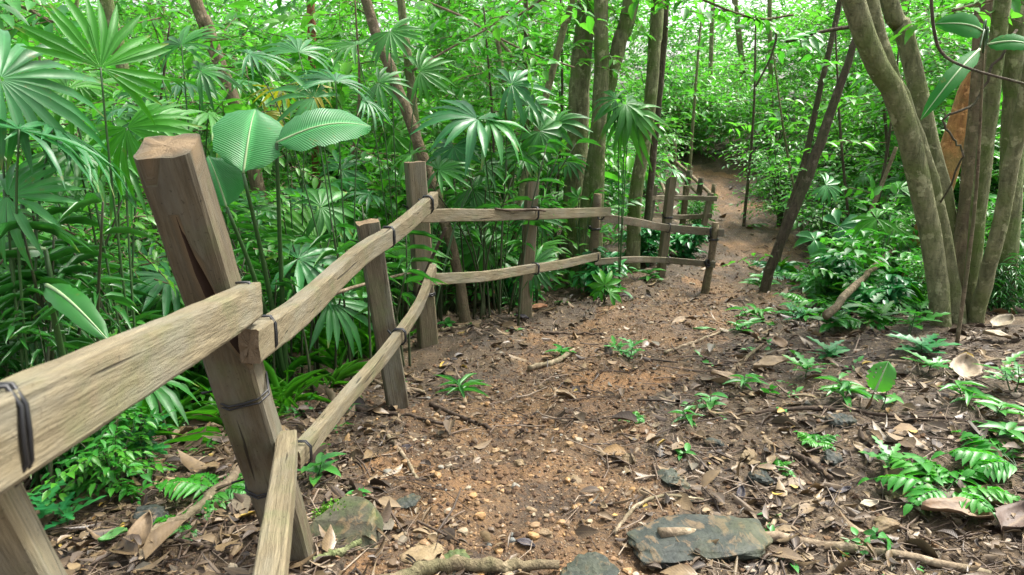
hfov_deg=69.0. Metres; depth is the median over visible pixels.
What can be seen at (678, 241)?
broadleaf shrub
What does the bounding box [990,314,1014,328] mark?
fallen leaf
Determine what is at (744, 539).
flat rock
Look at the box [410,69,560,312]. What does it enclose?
fan palm
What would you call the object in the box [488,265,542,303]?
broadleaf shrub
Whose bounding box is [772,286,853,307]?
fern
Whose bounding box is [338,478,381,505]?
fallen stick
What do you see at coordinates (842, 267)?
broadleaf shrub
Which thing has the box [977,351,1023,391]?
seedling
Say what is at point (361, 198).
fan palm
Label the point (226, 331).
wooden fence
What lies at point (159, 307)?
fan palm
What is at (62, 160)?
fan palm
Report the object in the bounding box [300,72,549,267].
leafy shrub
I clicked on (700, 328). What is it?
fallen leaf
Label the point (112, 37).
fan palm
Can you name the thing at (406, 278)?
cane clump
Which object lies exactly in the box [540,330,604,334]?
fallen stick
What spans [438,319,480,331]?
fallen stick
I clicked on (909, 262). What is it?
lance leaf shrub
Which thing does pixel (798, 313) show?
seedling
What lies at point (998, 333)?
fallen leaf
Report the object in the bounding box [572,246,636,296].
broadleaf shrub
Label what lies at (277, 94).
fan palm
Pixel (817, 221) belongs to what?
leafy shrub
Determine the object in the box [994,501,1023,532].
fallen leaf
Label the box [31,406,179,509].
leafy shrub
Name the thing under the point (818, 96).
tree
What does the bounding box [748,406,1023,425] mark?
fallen stick
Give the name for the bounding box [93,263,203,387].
leaf shrub
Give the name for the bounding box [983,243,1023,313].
lance leaf shrub
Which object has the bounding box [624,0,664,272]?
tree
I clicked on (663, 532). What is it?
fallen stick
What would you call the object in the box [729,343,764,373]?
fallen stick
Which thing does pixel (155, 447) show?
seedling
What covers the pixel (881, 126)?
leaf shrub
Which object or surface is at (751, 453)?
stone
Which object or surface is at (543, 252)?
fan palm
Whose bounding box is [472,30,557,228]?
tree
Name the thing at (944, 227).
multi stem tree
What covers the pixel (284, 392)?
grass
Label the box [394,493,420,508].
stone
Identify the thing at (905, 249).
leafy shrub
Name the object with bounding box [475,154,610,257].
fan palm
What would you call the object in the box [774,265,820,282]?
fern
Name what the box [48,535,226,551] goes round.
fallen stick
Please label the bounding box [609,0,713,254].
tree
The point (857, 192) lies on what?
tree
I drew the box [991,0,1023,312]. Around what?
tree
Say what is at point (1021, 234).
leafy shrub
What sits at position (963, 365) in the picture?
fallen leaf
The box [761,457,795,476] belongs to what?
fern
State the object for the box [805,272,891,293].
fern
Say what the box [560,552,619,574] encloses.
stone
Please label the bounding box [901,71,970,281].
tree
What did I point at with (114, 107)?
fan palm
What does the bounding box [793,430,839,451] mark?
fern
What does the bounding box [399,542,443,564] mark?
stone
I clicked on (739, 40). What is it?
tree
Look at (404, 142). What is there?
fan palm
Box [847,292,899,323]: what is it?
seedling
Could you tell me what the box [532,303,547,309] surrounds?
fallen leaf
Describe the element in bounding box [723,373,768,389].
seedling
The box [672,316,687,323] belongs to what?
fallen leaf
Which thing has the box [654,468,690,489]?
stone
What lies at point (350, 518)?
mossy rock
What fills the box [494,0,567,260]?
tree
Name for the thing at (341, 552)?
fallen stick
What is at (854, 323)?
fern
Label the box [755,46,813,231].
tree
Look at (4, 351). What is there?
leaf shrub
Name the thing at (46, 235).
fan palm
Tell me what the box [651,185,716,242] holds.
wooden fence
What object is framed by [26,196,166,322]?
fan palm
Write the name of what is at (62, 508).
seedling
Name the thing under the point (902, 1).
tree
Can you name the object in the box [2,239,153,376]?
leafy shrub
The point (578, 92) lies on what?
tree
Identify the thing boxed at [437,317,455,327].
seedling
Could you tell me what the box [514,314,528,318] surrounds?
fallen leaf
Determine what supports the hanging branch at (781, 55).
hanging from the tree at (651, 180)
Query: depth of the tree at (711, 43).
14.27 m
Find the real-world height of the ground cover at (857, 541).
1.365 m
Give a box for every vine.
[929,0,1023,84]
[940,29,1017,202]
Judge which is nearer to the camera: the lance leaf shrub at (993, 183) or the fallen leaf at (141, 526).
the fallen leaf at (141, 526)
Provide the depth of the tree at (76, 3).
13.15 m
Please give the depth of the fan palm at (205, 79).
4.23 m
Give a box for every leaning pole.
[336,269,419,294]
[413,227,446,302]
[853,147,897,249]
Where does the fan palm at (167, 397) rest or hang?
on the forest floor
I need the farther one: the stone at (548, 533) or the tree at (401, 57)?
the tree at (401, 57)
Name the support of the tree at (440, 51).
on the forest floor
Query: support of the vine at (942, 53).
hanging from the multi stem tree at (944, 227)
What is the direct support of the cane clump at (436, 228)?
on the forest floor
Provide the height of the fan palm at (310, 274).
0.820 m
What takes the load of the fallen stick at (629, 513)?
on the forest floor
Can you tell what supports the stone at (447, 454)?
on the dirt path
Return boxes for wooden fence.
[0,133,723,574]
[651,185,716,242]
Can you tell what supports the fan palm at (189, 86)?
on the forest floor
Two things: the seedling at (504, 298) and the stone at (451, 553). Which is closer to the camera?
the stone at (451, 553)
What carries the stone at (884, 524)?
on the forest floor
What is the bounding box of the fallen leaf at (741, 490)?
[736,485,745,498]
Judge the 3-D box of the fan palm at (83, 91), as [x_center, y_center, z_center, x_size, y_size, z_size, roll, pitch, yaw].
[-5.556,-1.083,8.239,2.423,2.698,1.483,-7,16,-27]
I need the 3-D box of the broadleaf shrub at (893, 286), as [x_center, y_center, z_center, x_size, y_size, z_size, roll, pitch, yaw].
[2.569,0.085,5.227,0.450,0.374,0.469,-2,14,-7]
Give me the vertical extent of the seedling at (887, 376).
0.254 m
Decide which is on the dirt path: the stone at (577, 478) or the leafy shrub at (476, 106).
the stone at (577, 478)
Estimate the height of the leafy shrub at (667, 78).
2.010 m
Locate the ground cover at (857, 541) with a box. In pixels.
[53,209,923,574]
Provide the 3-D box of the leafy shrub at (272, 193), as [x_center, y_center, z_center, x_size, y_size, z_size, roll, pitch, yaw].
[-2.058,-0.078,4.684,1.700,1.474,1.716,-13,19,-43]
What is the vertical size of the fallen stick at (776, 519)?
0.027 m
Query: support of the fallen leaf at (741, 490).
on the forest floor
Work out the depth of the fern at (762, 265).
7.62 m
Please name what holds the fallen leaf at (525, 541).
on the dirt path
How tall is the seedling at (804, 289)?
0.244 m
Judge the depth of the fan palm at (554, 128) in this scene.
5.92 m
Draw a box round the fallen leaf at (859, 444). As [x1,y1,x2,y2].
[852,441,867,450]
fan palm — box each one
[0,29,134,485]
[0,95,206,193]
[0,99,200,418]
[0,135,64,337]
[0,266,39,341]
[1,0,201,463]
[4,66,114,132]
[7,67,264,273]
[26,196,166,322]
[26,215,77,268]
[30,272,199,426]
[66,280,184,333]
[101,242,372,364]
[111,24,248,157]
[164,188,357,363]
[223,148,373,250]
[228,34,390,360]
[238,59,426,234]
[245,82,333,347]
[246,200,442,313]
[259,199,452,335]
[313,17,454,321]
[341,189,539,314]
[386,147,506,305]
[389,264,466,308]
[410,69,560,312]
[438,219,567,311]
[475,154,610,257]
[493,110,592,303]
[561,187,605,287]
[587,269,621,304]
[589,90,670,293]
[604,167,688,217]
[793,172,863,282]
[831,181,917,270]
[852,171,1023,225]
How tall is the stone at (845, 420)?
0.078 m
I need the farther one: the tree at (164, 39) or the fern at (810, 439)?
the tree at (164, 39)
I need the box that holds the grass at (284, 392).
[106,251,1023,446]
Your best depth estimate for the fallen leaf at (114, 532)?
2.40 m
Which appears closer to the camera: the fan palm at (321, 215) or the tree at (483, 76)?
the fan palm at (321, 215)
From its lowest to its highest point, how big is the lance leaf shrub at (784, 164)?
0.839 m
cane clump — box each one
[0,193,169,501]
[202,204,400,391]
[230,205,446,380]
[402,135,504,318]
[434,138,601,325]
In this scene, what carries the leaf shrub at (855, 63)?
on the forest floor
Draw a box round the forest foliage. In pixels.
[9,0,927,142]
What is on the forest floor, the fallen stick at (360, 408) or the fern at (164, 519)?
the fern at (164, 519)
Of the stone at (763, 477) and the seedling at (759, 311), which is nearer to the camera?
the stone at (763, 477)
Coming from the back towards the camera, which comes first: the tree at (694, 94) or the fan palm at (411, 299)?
the tree at (694, 94)
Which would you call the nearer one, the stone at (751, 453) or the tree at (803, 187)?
the stone at (751, 453)
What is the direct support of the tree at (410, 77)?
on the forest floor
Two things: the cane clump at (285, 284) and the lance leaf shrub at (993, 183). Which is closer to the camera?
the cane clump at (285, 284)
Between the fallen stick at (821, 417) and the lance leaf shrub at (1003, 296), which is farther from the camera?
the lance leaf shrub at (1003, 296)
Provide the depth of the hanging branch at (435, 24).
6.16 m
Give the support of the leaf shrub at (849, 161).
on the forest floor
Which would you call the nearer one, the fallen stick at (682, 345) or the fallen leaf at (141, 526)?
the fallen leaf at (141, 526)
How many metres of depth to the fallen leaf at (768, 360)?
4.23 m
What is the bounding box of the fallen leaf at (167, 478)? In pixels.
[163,476,187,490]
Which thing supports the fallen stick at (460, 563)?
on the dirt path
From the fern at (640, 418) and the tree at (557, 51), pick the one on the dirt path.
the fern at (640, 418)
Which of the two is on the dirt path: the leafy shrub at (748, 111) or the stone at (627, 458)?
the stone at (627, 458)
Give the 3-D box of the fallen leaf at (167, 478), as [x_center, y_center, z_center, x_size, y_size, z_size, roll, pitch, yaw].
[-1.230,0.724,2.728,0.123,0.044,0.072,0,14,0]
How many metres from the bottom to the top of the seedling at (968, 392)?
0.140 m
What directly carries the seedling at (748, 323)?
on the forest floor
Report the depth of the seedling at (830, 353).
4.31 m
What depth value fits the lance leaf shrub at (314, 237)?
4.87 m
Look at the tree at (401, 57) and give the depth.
6.33 m
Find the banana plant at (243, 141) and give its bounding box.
[206,108,370,382]
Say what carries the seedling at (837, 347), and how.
on the forest floor
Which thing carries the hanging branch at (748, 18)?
hanging from the forest
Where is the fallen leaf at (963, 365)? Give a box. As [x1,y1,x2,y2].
[949,352,981,379]
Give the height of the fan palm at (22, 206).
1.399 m
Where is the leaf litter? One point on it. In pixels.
(158, 540)
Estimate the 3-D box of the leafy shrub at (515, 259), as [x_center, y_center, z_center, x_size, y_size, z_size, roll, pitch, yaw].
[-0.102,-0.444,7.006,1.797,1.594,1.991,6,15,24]
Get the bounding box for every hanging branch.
[0,0,115,67]
[380,0,539,86]
[413,0,573,80]
[473,0,611,101]
[614,0,801,34]
[686,7,822,86]
[783,25,848,71]
[889,0,1023,43]
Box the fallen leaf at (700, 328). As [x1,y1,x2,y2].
[693,327,715,330]
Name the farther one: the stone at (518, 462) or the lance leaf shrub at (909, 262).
the lance leaf shrub at (909, 262)
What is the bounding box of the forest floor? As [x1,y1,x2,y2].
[23,112,1023,574]
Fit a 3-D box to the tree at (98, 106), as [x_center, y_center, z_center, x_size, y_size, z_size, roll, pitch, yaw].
[-2.307,-0.542,5.050,1.256,2.416,0.768,-7,16,-28]
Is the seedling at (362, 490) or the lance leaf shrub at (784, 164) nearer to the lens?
the seedling at (362, 490)
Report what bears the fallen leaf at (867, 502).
on the forest floor
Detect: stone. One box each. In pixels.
[129,504,169,526]
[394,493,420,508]
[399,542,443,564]
[441,451,450,457]
[444,549,469,574]
[514,459,523,466]
[534,528,552,538]
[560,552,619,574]
[568,475,581,483]
[620,453,635,465]
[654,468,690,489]
[704,437,724,446]
[740,448,756,464]
[747,468,774,486]
[820,449,842,465]
[822,413,856,428]
[871,516,901,533]
[920,491,952,504]
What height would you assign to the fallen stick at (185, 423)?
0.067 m
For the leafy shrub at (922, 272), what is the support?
on the forest floor
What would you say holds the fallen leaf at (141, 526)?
on the leaf litter
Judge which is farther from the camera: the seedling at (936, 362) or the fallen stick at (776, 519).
the seedling at (936, 362)
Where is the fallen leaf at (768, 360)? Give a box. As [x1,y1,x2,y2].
[753,355,788,368]
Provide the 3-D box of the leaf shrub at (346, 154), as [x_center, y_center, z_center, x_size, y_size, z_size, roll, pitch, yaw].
[-2.589,-1.795,10.223,3.559,2.847,3.667,-7,16,-27]
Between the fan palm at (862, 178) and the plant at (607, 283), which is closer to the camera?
the plant at (607, 283)
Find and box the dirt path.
[342,164,804,574]
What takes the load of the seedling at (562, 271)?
on the forest floor
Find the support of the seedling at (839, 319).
on the forest floor
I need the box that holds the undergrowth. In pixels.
[10,119,1023,456]
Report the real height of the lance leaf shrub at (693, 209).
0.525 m
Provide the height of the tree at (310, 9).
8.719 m
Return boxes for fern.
[140,472,245,519]
[152,510,208,540]
[618,411,645,423]
[748,259,800,280]
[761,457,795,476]
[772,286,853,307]
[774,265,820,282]
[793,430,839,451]
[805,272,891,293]
[805,302,906,330]
[837,275,927,310]
[857,454,1021,520]
[930,430,1023,482]
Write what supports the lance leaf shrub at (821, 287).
on the forest floor
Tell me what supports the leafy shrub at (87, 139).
on the forest floor
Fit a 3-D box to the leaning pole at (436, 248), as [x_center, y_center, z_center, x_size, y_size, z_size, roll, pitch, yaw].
[-0.543,-0.058,4.639,0.331,0.666,0.046,8,16,29]
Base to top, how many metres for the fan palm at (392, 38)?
2.236 m
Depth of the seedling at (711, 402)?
3.68 m
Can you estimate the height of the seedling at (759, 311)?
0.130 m
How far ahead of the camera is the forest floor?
3.54 m
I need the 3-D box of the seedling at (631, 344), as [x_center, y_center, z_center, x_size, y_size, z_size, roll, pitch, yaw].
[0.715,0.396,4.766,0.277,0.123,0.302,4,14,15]
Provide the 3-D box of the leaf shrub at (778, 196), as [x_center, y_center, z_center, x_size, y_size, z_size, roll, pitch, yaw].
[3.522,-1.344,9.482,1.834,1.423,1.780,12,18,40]
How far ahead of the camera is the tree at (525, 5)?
7.96 m
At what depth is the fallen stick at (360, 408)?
3.63 m
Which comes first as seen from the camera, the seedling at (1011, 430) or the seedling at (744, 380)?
the seedling at (1011, 430)
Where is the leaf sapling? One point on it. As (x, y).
(964, 24)
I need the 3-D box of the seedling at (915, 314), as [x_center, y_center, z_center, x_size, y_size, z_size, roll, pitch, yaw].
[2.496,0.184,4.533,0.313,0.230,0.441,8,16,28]
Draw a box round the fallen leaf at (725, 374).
[711,370,740,379]
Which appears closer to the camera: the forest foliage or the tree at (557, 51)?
the tree at (557, 51)
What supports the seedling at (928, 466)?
on the forest floor
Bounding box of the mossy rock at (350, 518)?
[309,495,383,550]
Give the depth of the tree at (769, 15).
13.32 m
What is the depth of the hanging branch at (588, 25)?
5.49 m
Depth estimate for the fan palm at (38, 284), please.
3.29 m
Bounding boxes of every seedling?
[27,475,106,529]
[116,411,176,461]
[189,364,205,381]
[297,452,344,486]
[346,487,370,496]
[434,373,489,397]
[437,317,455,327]
[502,296,517,304]
[545,344,575,354]
[552,267,585,285]
[604,336,646,358]
[634,268,665,280]
[668,405,704,427]
[673,443,695,459]
[692,392,727,409]
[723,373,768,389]
[724,303,777,320]
[727,318,762,331]
[739,273,782,288]
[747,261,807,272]
[768,299,823,319]
[781,352,831,376]
[789,274,814,292]
[807,336,850,358]
[808,303,863,332]
[810,339,846,353]
[816,372,878,411]
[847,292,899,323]
[859,435,919,471]
[863,361,903,408]
[886,330,961,353]
[893,297,949,333]
[900,349,950,373]
[901,453,950,486]
[939,380,1002,409]
[971,420,1023,441]
[974,400,1023,416]
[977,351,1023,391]
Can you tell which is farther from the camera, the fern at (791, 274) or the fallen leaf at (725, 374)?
the fern at (791, 274)
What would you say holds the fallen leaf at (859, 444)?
on the forest floor
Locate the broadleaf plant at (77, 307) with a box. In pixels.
[5,239,108,480]
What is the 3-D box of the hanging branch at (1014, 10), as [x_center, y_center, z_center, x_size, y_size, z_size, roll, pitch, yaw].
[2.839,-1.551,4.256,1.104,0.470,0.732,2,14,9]
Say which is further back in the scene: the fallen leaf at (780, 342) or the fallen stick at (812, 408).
the fallen leaf at (780, 342)
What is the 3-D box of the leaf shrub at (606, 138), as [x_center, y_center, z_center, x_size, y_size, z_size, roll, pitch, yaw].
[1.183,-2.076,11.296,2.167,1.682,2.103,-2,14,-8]
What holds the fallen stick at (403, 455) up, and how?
on the dirt path
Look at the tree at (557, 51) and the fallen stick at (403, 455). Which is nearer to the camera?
the fallen stick at (403, 455)
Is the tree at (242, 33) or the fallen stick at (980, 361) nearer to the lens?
the fallen stick at (980, 361)
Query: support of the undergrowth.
on the forest floor
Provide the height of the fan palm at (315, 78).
2.004 m
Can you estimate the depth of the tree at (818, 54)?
17.04 m
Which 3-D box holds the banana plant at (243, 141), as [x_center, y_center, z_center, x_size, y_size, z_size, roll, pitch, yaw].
[-1.124,-0.128,3.760,0.850,1.515,0.373,0,14,0]
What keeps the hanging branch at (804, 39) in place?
attached to the tree at (803, 187)
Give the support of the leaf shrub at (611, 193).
on the forest floor
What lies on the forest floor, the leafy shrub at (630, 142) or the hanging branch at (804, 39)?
the leafy shrub at (630, 142)
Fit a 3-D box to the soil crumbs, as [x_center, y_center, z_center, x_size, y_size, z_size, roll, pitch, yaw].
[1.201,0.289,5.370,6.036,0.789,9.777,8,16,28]
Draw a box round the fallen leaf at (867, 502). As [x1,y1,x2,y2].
[860,499,878,506]
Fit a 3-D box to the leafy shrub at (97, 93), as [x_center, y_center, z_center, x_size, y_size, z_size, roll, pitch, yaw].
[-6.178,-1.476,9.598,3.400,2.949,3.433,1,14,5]
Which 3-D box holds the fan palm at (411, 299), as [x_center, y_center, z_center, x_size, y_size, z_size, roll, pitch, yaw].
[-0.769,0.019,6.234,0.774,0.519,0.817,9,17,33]
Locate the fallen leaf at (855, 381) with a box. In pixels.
[837,377,865,389]
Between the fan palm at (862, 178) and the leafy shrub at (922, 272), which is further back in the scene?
the fan palm at (862, 178)
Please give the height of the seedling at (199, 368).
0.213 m
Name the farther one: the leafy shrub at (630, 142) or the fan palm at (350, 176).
the leafy shrub at (630, 142)
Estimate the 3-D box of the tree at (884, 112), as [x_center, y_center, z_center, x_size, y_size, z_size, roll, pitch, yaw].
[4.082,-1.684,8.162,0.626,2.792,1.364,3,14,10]
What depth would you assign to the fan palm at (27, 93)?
2.55 m
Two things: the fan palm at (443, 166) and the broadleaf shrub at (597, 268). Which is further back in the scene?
the broadleaf shrub at (597, 268)
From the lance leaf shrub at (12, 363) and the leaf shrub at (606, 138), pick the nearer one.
the lance leaf shrub at (12, 363)
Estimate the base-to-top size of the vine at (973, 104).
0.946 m
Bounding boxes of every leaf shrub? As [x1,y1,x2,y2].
[0,258,163,497]
[2,275,142,375]
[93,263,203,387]
[156,231,342,365]
[201,53,439,233]
[454,80,691,246]
[520,105,666,180]
[606,115,695,191]
[625,68,744,157]
[674,193,719,227]
[709,125,868,227]
[738,145,811,196]
[766,112,899,207]
[796,262,857,307]
[798,190,915,268]
[834,100,1000,215]
[848,39,996,146]
[886,124,1023,262]
[887,248,925,294]
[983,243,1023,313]
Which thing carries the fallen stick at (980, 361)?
on the forest floor
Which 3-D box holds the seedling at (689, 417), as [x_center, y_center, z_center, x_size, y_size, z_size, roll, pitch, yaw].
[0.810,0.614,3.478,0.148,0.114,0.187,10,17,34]
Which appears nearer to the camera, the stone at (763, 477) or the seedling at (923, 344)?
the stone at (763, 477)
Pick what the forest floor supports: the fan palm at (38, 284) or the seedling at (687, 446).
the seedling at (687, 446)
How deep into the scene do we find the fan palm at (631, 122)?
6.42 m
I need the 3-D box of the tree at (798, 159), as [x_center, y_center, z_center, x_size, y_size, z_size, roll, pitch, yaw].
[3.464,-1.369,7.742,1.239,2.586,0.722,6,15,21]
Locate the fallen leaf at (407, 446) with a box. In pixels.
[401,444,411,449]
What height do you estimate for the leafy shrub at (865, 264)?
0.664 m
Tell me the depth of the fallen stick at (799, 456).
3.03 m
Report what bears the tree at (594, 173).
on the forest floor
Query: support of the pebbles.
on the dirt path
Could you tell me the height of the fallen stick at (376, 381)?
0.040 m
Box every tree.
[35,16,129,274]
[68,0,78,66]
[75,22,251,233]
[97,0,146,224]
[158,1,165,101]
[189,0,286,297]
[235,0,246,75]
[306,0,320,213]
[340,0,454,241]
[361,0,470,322]
[397,0,420,160]
[422,0,455,141]
[462,7,526,303]
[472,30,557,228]
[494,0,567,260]
[504,0,590,291]
[520,0,528,247]
[557,0,593,280]
[568,0,638,283]
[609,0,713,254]
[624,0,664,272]
[668,1,710,169]
[707,0,714,134]
[710,15,820,227]
[722,38,876,292]
[732,0,748,116]
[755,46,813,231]
[767,0,773,137]
[779,0,882,261]
[783,22,894,224]
[786,52,944,217]
[817,0,823,111]
[840,0,1023,326]
[840,101,904,218]
[877,0,907,157]
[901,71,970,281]
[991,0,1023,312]
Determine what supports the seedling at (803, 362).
on the forest floor
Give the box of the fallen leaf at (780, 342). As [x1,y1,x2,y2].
[772,336,787,347]
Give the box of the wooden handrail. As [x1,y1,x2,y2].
[655,140,715,213]
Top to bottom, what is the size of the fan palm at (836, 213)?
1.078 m
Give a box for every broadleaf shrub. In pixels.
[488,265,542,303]
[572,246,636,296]
[609,227,671,266]
[668,224,709,258]
[809,252,885,301]
[840,274,921,315]
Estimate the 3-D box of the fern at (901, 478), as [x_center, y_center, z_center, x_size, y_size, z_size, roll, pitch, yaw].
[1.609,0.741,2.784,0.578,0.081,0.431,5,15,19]
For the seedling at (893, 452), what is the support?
on the forest floor
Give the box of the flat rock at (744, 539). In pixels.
[626,514,772,568]
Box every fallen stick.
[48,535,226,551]
[151,465,240,530]
[152,420,190,437]
[312,539,361,560]
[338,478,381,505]
[355,406,453,426]
[373,378,424,392]
[377,555,558,574]
[386,434,418,478]
[429,401,491,429]
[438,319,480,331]
[527,348,575,370]
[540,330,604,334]
[612,493,703,534]
[657,527,991,572]
[664,330,722,353]
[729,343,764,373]
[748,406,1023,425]
[769,498,817,526]
[789,450,833,479]
[805,398,856,418]
[822,238,910,319]
[884,356,1023,364]
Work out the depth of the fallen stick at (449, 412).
3.71 m
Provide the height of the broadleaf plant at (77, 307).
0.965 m
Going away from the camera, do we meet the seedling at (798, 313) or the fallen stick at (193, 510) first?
the fallen stick at (193, 510)
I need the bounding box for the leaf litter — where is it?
[24,176,1023,574]
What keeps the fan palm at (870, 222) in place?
on the forest floor
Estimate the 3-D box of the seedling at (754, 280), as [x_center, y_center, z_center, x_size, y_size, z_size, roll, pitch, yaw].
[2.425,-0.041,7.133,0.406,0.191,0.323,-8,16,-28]
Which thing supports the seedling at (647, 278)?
on the forest floor
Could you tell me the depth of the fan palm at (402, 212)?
5.29 m
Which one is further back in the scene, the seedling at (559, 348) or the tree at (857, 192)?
the tree at (857, 192)
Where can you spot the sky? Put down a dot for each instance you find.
(730, 1)
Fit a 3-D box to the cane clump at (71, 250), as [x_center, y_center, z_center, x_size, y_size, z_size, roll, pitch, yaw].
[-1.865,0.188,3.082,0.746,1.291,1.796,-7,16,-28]
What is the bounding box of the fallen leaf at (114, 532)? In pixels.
[97,527,127,541]
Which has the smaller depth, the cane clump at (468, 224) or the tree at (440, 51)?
the cane clump at (468, 224)
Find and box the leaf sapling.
[920,12,1023,347]
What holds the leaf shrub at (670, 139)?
on the forest floor
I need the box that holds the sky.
[46,0,972,132]
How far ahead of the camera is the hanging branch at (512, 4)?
6.14 m
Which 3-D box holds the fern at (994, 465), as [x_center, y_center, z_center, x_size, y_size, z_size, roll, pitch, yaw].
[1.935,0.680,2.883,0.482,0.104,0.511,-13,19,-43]
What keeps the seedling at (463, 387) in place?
on the dirt path
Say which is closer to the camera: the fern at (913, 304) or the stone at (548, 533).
the stone at (548, 533)
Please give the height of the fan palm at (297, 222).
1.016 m
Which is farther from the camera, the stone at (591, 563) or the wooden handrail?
the wooden handrail
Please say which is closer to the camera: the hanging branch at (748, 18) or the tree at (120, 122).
the tree at (120, 122)
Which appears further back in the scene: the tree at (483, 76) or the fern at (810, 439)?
the tree at (483, 76)
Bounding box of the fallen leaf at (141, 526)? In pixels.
[126,510,152,555]
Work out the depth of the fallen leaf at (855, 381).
3.73 m
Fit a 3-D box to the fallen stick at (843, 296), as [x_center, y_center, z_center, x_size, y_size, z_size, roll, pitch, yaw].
[3.302,-0.357,6.205,0.292,0.285,4.415,12,18,40]
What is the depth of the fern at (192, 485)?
2.62 m
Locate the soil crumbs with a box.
[31,246,1023,574]
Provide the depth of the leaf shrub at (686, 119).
13.16 m
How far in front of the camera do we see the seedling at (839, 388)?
3.57 m
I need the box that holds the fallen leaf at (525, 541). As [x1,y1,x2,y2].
[515,538,534,547]
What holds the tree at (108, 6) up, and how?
on the forest floor
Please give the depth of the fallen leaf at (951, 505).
2.63 m
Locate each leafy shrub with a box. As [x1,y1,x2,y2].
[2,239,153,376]
[14,62,110,171]
[14,117,245,284]
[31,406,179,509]
[34,188,330,344]
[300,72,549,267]
[409,158,613,305]
[606,101,668,165]
[617,46,722,136]
[708,74,829,165]
[762,163,867,248]
[801,232,902,276]
[865,226,990,275]
[891,246,927,298]
[984,190,1023,290]
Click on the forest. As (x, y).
(444, 28)
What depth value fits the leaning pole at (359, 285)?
4.02 m
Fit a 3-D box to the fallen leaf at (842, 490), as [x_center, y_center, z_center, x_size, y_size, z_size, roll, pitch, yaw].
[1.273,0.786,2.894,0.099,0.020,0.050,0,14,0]
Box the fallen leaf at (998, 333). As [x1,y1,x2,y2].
[983,330,1012,339]
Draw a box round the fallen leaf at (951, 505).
[920,497,994,519]
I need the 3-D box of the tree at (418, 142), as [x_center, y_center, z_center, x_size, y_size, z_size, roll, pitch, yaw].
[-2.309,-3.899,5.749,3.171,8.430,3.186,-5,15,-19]
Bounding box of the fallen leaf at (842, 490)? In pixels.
[827,486,850,492]
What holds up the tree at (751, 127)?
on the dirt path
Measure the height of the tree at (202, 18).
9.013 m
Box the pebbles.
[83,182,899,574]
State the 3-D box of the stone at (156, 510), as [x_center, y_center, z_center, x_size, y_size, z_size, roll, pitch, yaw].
[-1.235,0.785,2.537,0.131,0.078,0.106,0,14,0]
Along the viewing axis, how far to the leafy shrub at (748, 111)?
12.19 m
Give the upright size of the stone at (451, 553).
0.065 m
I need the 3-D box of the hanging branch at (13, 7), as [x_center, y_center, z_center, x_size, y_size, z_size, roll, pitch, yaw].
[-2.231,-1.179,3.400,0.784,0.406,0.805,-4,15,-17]
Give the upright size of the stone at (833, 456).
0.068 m
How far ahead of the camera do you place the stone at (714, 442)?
3.27 m
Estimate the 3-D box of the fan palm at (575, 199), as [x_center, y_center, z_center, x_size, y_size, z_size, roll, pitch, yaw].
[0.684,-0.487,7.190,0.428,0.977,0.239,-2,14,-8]
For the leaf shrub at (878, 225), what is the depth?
6.90 m
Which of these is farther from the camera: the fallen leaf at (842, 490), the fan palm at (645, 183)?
the fan palm at (645, 183)
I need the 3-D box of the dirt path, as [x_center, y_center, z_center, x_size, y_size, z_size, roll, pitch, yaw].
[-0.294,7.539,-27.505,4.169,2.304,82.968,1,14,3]
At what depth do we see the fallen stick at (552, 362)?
4.65 m
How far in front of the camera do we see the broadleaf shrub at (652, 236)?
7.86 m
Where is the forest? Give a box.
[0,0,1023,394]
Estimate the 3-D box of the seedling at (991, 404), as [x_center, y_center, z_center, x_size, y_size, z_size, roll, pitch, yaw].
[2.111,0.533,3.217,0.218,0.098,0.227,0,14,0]
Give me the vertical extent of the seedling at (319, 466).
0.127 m
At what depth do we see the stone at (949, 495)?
2.72 m

